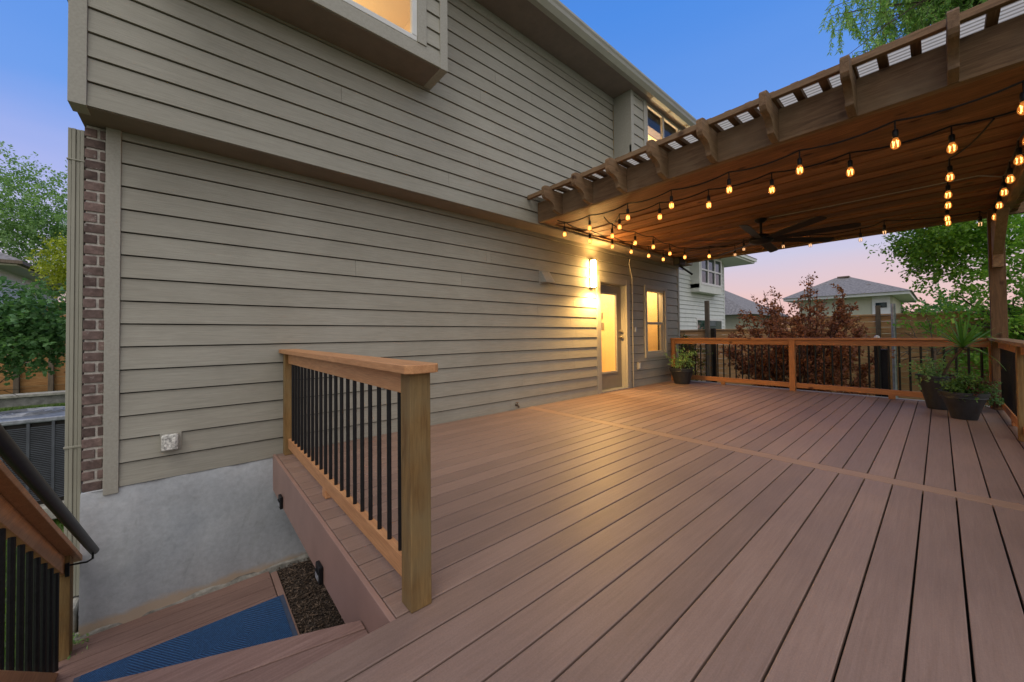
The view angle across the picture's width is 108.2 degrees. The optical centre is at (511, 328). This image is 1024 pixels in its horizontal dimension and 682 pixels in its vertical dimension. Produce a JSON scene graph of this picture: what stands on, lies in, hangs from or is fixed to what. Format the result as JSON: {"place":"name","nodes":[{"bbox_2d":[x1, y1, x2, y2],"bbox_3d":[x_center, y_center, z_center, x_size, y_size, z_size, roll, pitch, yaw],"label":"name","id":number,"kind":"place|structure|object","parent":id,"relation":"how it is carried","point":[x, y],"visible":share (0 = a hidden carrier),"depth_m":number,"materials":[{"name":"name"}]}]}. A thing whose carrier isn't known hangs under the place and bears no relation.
{"place":"outdoors","nodes":[
{"label":"outdoors","id":0,"kind":"place"},
{"bbox_2d":[0,403,64,662],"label":"grass","id":1,"kind":"structure","parent":0,"point":[55,520],"depth_m":3.80,"materials":[{"name":"green plant"}]},
{"bbox_2d":[0,351,976,669],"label":"ground","id":2,"kind":"structure","parent":0,"point":[60,523],"depth_m":8.65,"materials":[{"name":"green plant"}]},
{"bbox_2d":[0,252,64,371],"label":"neighbor house","id":3,"kind":"structure","parent":2,"relation":"on","point":[13,268],"depth_m":14.97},
{"bbox_2d":[0,390,64,407],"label":"retaining wall","id":4,"kind":"structure","parent":2,"relation":"on","point":[27,399],"depth_m":8.78,"materials":[{"name":"concrete"}]},
{"bbox_2d":[0,307,65,393],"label":"fence","id":5,"kind":"object","parent":2,"relation":"on","point":[49,382],"depth_m":9.53,"materials":[{"name":"brown wood"}]},
{"bbox_2d":[0,276,84,395],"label":"tree","id":6,"kind":"object","parent":2,"relation":"on","point":[30,329],"visible":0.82,"depth_m":6.39,"materials":[{"name":"green plant"}]},
{"bbox_2d":[0,141,85,302],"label":"broadleaf tree","id":7,"kind":"object","parent":2,"relation":"on","point":[29,227],"visible":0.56,"depth_m":18.63,"materials":[{"name":"green plant"}]},
{"bbox_2d":[25,230,66,304],"bbox_3d":[-13.928,-0.810,11.875,2.763,5.161,2.124,-1,-1,36],"label":"broadleaf tree","id":8,"kind":"object","parent":2,"relation":"on","point":[59,266],"visible":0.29,"depth_m":11.31,"materials":[{"name":"green plant"}]},
{"bbox_2d":[39,500,63,518],"bbox_3d":[-6.022,2.175,4.551,1.170,0.155,1.150,0,-1,-41],"label":"equipment pad","id":9,"kind":"object","parent":2,"relation":"on","point":[48,512],"depth_m":4.34,"materials":[{"name":"concrete"}]},
{"bbox_2d":[0,406,83,503],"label":"air conditioner","id":10,"kind":"object","parent":9,"relation":"on","point":[37,435],"visible":0.44,"depth_m":4.42,"materials":[{"name":"grey metal"}]},
{"bbox_2d":[73,595,78,635],"bbox_3d":[-3.248,2.159,2.720,0.095,0.305,0.250,0,-1,-41],"label":"splash block","id":11,"kind":"object","parent":2,"relation":"on","point":[75,613],"depth_m":2.68,"materials":[{"name":"concrete"}]},
{"bbox_2d":[67,629,88,659],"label":"weeds","id":12,"kind":"object","parent":2,"relation":"on","point":[78,641],"visible":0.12,"depth_m":2.60,"materials":[{"name":"green plant"}]},
{"bbox_2d":[55,571,299,681],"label":"landing","id":13,"kind":"object","parent":2,"relation":"on","point":[119,642],"visible":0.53,"depth_m":2.77,"materials":[{"name":"brown wood"}]},
{"bbox_2d":[0,424,99,681],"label":"stair railing","id":14,"kind":"object","parent":13,"relation":"on","point":[40,584],"visible":0.98,"depth_m":1.98,"materials":[{"name":"brown wood"}]},
{"bbox_2d":[73,595,297,681],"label":"doormat","id":15,"kind":"object","parent":13,"relation":"on","point":[270,620],"visible":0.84,"depth_m":2.60,"materials":[{"name":"blue fabric"}]},
{"bbox_2d":[276,558,344,634],"bbox_3d":[-0.334,2.233,3.674,3.200,0.020,2.080,0,-1,-41],"label":"mulch bed","id":16,"kind":"object","parent":2,"relation":"on","point":[318,616],"visible":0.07,"depth_m":3.04,"materials":[{"name":"brown wood"}]},
{"bbox_2d":[63,0,696,640],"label":"house","id":17,"kind":"structure","parent":2,"relation":"on","point":[253,186],"depth_m":3.48,"materials":[{"name":"paint"}]},
{"bbox_2d":[160,430,181,451],"bbox_3d":[-2.738,0.911,2.974,0.130,0.150,0.080,0,-1,-41],"label":"outlet box","id":18,"kind":"object","parent":17,"relation":"attached to","point":[169,441],"visible":1,"depth_m":2.95,"materials":[{"name":"paint"}]},
{"bbox_2d":[241,0,447,89],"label":"bay window","id":19,"kind":"structure","parent":17,"relation":"in","point":[419,55],"depth_m":3.62,"materials":[{"name":"paint"}]},
{"bbox_2d":[539,270,554,284],"bbox_3d":[0.554,-0.804,5.826,0.240,0.220,0.145,0,-1,-41],"label":"vent hood","id":20,"kind":"object","parent":17,"relation":"attached to","point":[545,277],"visible":1,"depth_m":5.80,"materials":[{"name":"paint"}]},
{"bbox_2d":[589,259,596,288],"bbox_3d":[1.454,-0.970,6.621,0.110,0.520,0.125,0,-1,-41],"label":"wall lamp","id":21,"kind":"object","parent":17,"relation":"attached to","point":[592,273],"visible":1,"depth_m":6.58,"materials":[{"name":"white glass"}]},
{"bbox_2d":[595,275,630,393],"bbox_3d":[1.903,0.120,7.150,1.080,2.170,0.220,0,-1,-41],"label":"door","id":22,"kind":"structure","parent":17,"relation":"in","point":[619,379],"depth_m":7.35,"materials":[{"name":"paint"}]},
{"bbox_2d":[629,258,634,386],"bbox_3d":[2.407,-0.115,7.469,0.038,2.600,0.159,-1,-1,39],"label":"conduit","id":23,"kind":"object","parent":17,"relation":"attached to","point":[632,322],"visible":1,"depth_m":7.50,"materials":[{"name":"metal"}]},
{"bbox_2d":[613,89,681,158],"bbox_3d":[3.321,-3.646,7.756,3.650,1.228,0.390,0,-1,-41],"label":"bay window","id":24,"kind":"structure","parent":17,"relation":"in","point":[631,119],"depth_m":6.60,"materials":[{"name":"paint"}]},
{"bbox_2d":[643,285,667,357],"bbox_3d":[3.138,-0.145,8.185,0.960,1.550,0.142,0,-1,-41],"label":"window","id":25,"kind":"structure","parent":17,"relation":"in","point":[663,327],"depth_m":8.39,"materials":[{"name":"paint"}]},
{"bbox_2d":[680,331,712,381],"bbox_3d":[4.401,0.883,9.225,1.082,1.646,1.139,-1,-1,26],"label":"red tipped shrub","id":26,"kind":"object","parent":2,"relation":"on","point":[692,349],"visible":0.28,"depth_m":9.07,"materials":[{"name":"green plant"}]},
{"bbox_2d":[704,301,710,381],"bbox_3d":[6.317,0.723,11.949,0.100,3.220,0.120,0,-1,-41],"label":"timber post","id":27,"kind":"object","parent":2,"relation":"on","point":[707,318],"visible":0.5,"depth_m":11.91,"materials":[{"name":"wood"}]},
{"bbox_2d":[711,328,716,382],"bbox_3d":[5.239,1.153,9.601,0.100,2.300,0.100,0,-1,-41],"label":"black post","id":28,"kind":"object","parent":2,"relation":"on","point":[713,335],"visible":0.53,"depth_m":9.57,"materials":[{"name":"metal"}]},
{"bbox_2d":[680,328,767,385],"bbox_3d":[5.604,1.198,12.960,0.150,2.320,5.700,0,-1,-41],"label":"fence","id":29,"kind":"object","parent":2,"relation":"on","point":[720,333],"visible":0.07,"depth_m":11.76,"materials":[{"name":"brown wood"}]},
{"bbox_2d":[718,271,895,395],"bbox_3d":[6.816,0.483,8.854,2.253,3.607,3.302,0,-1,-41],"label":"purple leaf tree","id":30,"kind":"object","parent":2,"relation":"on","point":[833,325],"visible":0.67,"depth_m":8.43,"materials":[{"name":"red plant"}]},
{"bbox_2d":[852,327,907,383],"bbox_3d":[16.383,0.903,17.738,8.000,2.850,3.600,0,-1,-41],"label":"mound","id":31,"kind":"object","parent":2,"relation":"on","point":[871,351],"depth_m":15.65,"materials":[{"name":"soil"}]},
{"bbox_2d":[874,335,887,396],"bbox_3d":[6.628,1.181,6.626,0.215,2.110,0.185,0,-1,-41],"label":"gate post","id":32,"kind":"object","parent":2,"relation":"on","point":[883,369],"visible":0.26,"depth_m":6.61,"materials":[{"name":"black metal"}]},
{"bbox_2d":[890,303,897,397],"bbox_3d":[9.137,0.829,8.845,0.089,2.840,0.089,0,-1,-41],"label":"steel post","id":33,"kind":"object","parent":2,"relation":"on","point":[894,360],"visible":0.66,"depth_m":8.82,"materials":[{"name":"grey metal"}]},
{"bbox_2d":[771,305,1023,405],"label":"fence","id":34,"kind":"object","parent":2,"relation":"on","point":[880,319],"visible":0.13,"depth_m":8.91,"materials":[{"name":"brown wood"}]},
{"bbox_2d":[818,0,987,57],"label":"feathery tree","id":35,"kind":"object","parent":2,"relation":"on","point":[914,15],"visible":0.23,"depth_m":5.86,"materials":[{"name":"green plant"}]},
{"bbox_2d":[901,281,984,352],"bbox_3d":[28.981,-0.451,25.123,5.602,5.581,6.514,0,-1,-41],"label":"distant tree","id":36,"kind":"object","parent":2,"relation":"on","point":[936,307],"visible":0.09,"depth_m":24.76,"materials":[{"name":"green plant"}]},
{"bbox_2d":[863,215,1023,371],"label":"broadleaf tree","id":37,"kind":"object","parent":2,"relation":"on","point":[947,243],"visible":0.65,"depth_m":7.20,"materials":[{"name":"green plant"}]},
{"bbox_2d":[886,213,1023,380],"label":"broadleaf tree","id":38,"kind":"object","parent":2,"relation":"on","point":[1016,319],"visible":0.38,"depth_m":7.30,"materials":[{"name":"green plant"}]},
{"bbox_2d":[0,0,1023,320],"label":"sky","id":39,"kind":"structure","parent":0,"point":[713,58],"materials":[{"name":"blue"}]},
{"bbox_2d":[273,380,1023,681],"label":"deck","id":40,"kind":"structure","parent":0,"point":[692,531],"depth_m":1.92,"materials":[{"name":"brown wood"}]},
{"bbox_2d":[102,620,367,681],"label":"deck stairs","id":41,"kind":"structure","parent":40,"relation":"attached to","point":[277,660],"depth_m":1.44,"materials":[{"name":"brown wood"}]},
{"bbox_2d":[277,494,282,509],"bbox_3d":[-1.923,1.439,3.073,0.029,0.100,0.090,0,-1,-41],"label":"step light","id":42,"kind":"object","parent":40,"relation":"attached to","point":[280,501],"visible":1,"depth_m":3.05,"materials":[{"name":"black metal"}]},
{"bbox_2d":[315,560,322,584],"bbox_3d":[-1.118,1.414,2.143,0.029,0.100,0.090,0,-1,-41],"label":"step light","id":43,"kind":"object","parent":40,"relation":"attached to","point":[319,572],"visible":1,"depth_m":2.12,"materials":[{"name":"black metal"}]},
{"bbox_2d":[279,349,437,612],"bbox_3d":[-1.240,0.658,2.498,0.150,0.975,2.745,0,-1,-41],"label":"deck railing","id":44,"kind":"object","parent":40,"relation":"on","point":[407,555],"visible":1,"depth_m":1.81,"materials":[{"name":"wood"},{"name":"black metal"}]},
{"bbox_2d":[669,367,694,383],"bbox_3d":[3.670,1.020,8.008,0.502,0.336,0.502,0,-1,-41],"label":"planter","id":45,"kind":"object","parent":40,"relation":"on","point":[682,376],"visible":0.88,"depth_m":7.85,"materials":[{"name":"black plastic"}]},
{"bbox_2d":[665,348,697,370],"bbox_3d":[3.712,0.681,8.013,0.738,0.666,0.625,0,-1,-41],"label":"potted plant","id":46,"kind":"object","parent":45,"relation":"in","point":[679,360],"visible":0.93,"depth_m":7.97,"materials":[{"name":"green plant"}]},
{"bbox_2d":[527,0,1023,409],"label":"pergola","id":47,"kind":"object","parent":40,"relation":"on","point":[956,56],"visible":0.91,"depth_m":3.71,"materials":[{"name":"brown wood"}]},
{"bbox_2d":[557,220,675,259],"bbox_3d":[1.972,-1.402,6.282,3.408,0.251,0.103,0,-1,-40],"label":"string light","id":48,"kind":"object","parent":47,"relation":"hanging from","point":[564,228],"visible":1,"depth_m":5.97,"materials":[{"name":"black plastic"}]},
{"bbox_2d":[604,217,728,258],"bbox_3d":[2.489,-1.410,6.161,3.187,0.252,0.516,0,-1,-32],"label":"string light","id":49,"kind":"object","parent":47,"relation":"hanging from","point":[612,230],"visible":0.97,"depth_m":6.03,"materials":[{"name":"black plastic"}]},
{"bbox_2d":[673,257,692,274],"bbox_3d":[3.732,-1.353,8.127,0.492,0.368,0.190,0,-1,-29],"label":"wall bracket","id":50,"kind":"object","parent":47,"relation":"attached to","point":[679,262],"depth_m":8.03,"materials":[{"name":"black metal"}]},
{"bbox_2d":[686,216,860,255],"bbox_3d":[3.632,-1.417,5.407,1.987,0.375,1.987,-1,-1,21],"label":"ceiling fan","id":51,"kind":"object","parent":47,"relation":"hanging from","point":[764,240],"visible":1,"depth_m":5.22,"materials":[{"name":"black metal"}]},
{"bbox_2d":[557,80,1023,229],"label":"string light","id":52,"kind":"object","parent":47,"relation":"hanging from","point":[895,133],"visible":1,"depth_m":3.06,"materials":[{"name":"black plastic"}]},
{"bbox_2d":[612,107,1023,228],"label":"string light","id":53,"kind":"object","parent":47,"relation":"hanging from","point":[951,138],"visible":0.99,"depth_m":3.28,"materials":[{"name":"black plastic"}]},
{"bbox_2d":[709,211,986,255],"bbox_3d":[4.963,-1.438,5.804,3.357,0.245,0.495,-1,-1,35],"label":"string light","id":54,"kind":"object","parent":47,"relation":"hanging from","point":[884,225],"visible":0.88,"depth_m":5.37,"materials":[{"name":"black plastic"}]},
{"bbox_2d":[769,175,1006,217],"bbox_3d":[4.423,-1.605,4.566,2.107,0.028,0.221,-1,-1,41],"label":"ceiling cable","id":55,"kind":"object","parent":47,"relation":"attached to","point":[895,192],"visible":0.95,"depth_m":4.39,"materials":[{"name":"paint"}]},
{"bbox_2d":[945,118,994,224],"bbox_3d":[4.773,-1.466,4.034,3.310,0.242,0.204,0,-1,-44],"label":"string light","id":56,"kind":"object","parent":47,"relation":"hanging from","point":[948,186],"visible":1,"depth_m":3.41,"materials":[{"name":"black plastic"}]},
{"bbox_2d":[988,127,1023,218],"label":"string light","id":57,"kind":"object","parent":47,"relation":"hanging from","point":[1018,151],"visible":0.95,"depth_m":3.47,"materials":[{"name":"black plastic"}]},
{"bbox_2d":[670,338,991,407],"bbox_3d":[5.206,0.667,6.893,0.140,0.975,4.550,0,-1,-41],"label":"deck railing","id":58,"kind":"object","parent":40,"relation":"on","point":[792,384],"visible":0.8,"depth_m":6.53,"materials":[{"name":"brown wood"}]},
{"bbox_2d":[915,373,956,409],"bbox_3d":[5.923,0.881,5.147,0.432,0.466,0.432,0,-1,-41],"label":"planter","id":59,"kind":"object","parent":40,"relation":"on","point":[932,397],"visible":0.59,"depth_m":5.09,"materials":[{"name":"black plastic"}]},
{"bbox_2d":[894,355,951,389],"bbox_3d":[5.868,0.611,5.220,0.639,0.492,0.520,0,-1,-27],"label":"potted plant","id":60,"kind":"object","parent":59,"relation":"in","point":[927,370],"visible":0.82,"depth_m":5.14,"materials":[{"name":"green plant"}]},
{"bbox_2d":[913,312,1005,375],"bbox_3d":[5.819,0.214,4.807,0.864,0.975,0.944,0,-1,-41],"label":"spiky palm","id":61,"kind":"object","parent":59,"relation":"in","point":[963,341],"visible":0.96,"depth_m":4.78,"materials":[{"name":"green plant"}]},
{"bbox_2d":[938,389,990,419],"bbox_3d":[5.552,0.942,4.552,0.412,0.331,0.412,0,-1,-41],"label":"planter","id":62,"kind":"object","parent":40,"relation":"on","point":[957,406],"visible":0.95,"depth_m":4.46,"materials":[{"name":"black plastic"}]},
{"bbox_2d":[933,366,996,402],"bbox_3d":[5.562,0.703,4.529,0.550,0.472,0.479,0,-1,-17],"label":"potted plant","id":63,"kind":"object","parent":62,"relation":"in","point":[955,384],"visible":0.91,"depth_m":4.49,"materials":[{"name":"green plant"}]},
{"bbox_2d":[949,373,999,396],"bbox_3d":[5.564,0.702,4.441,0.305,0.319,0.365,0,-1,-8],"label":"potted plant","id":64,"kind":"object","parent":62,"relation":"in","point":[984,383],"visible":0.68,"depth_m":4.40,"materials":[{"name":"green plant"}]},
{"bbox_2d":[979,381,1004,407],"bbox_3d":[6.341,0.886,4.871,0.486,0.382,0.337,0,-1,-41],"label":"potted plant","id":65,"kind":"object","parent":40,"relation":"on","point":[994,399],"visible":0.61,"depth_m":4.87,"materials":[{"name":"green plant"}]},
{"bbox_2d":[988,338,1023,441],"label":"deck railing","id":66,"kind":"object","parent":40,"relation":"on","point":[1012,364],"visible":0.94,"depth_m":4.09,"materials":[{"name":"brown wood"}]},
{"bbox_2d":[679,255,756,380],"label":"neighbor house","id":67,"kind":"structure","parent":0,"point":[701,284],"depth_m":16.38,"materials":[{"name":"white plastic"}]},
{"bbox_2d":[690,259,721,295],"bbox_3d":[8.720,-2.382,16.599,2.500,1.660,0.422,0,-1,-41],"label":"bay window","id":68,"kind":"structure","parent":67,"relation":"in","point":[706,278],"depth_m":16.21,"materials":[{"name":"white plastic"}]},
{"bbox_2d":[696,318,721,330],"bbox_3d":[9.157,-0.032,17.151,2.900,0.850,0.055,0,-1,-41],"label":"window frame","id":69,"kind":"structure","parent":67,"relation":"in","point":[700,322],"depth_m":17.16,"materials":[{"name":"white plastic"}]},
{"bbox_2d":[725,291,790,354],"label":"neighbor house","id":70,"kind":"structure","parent":0,"point":[735,304],"depth_m":23.98,"materials":[{"name":"grey"}]},
{"bbox_2d":[782,276,917,358],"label":"neighbor house","id":71,"kind":"structure","parent":0,"point":[868,296],"depth_m":22.75,"materials":[{"name":"grey"}]},
{"bbox_2d":[872,296,889,321],"bbox_3d":[21.624,-1.118,21.703,0.100,1.520,0.750,0,-1,-41],"label":"window frame","id":72,"kind":"structure","parent":71,"relation":"in","point":[884,301],"depth_m":21.65,"materials":[{"name":"white plastic"}]}
]}

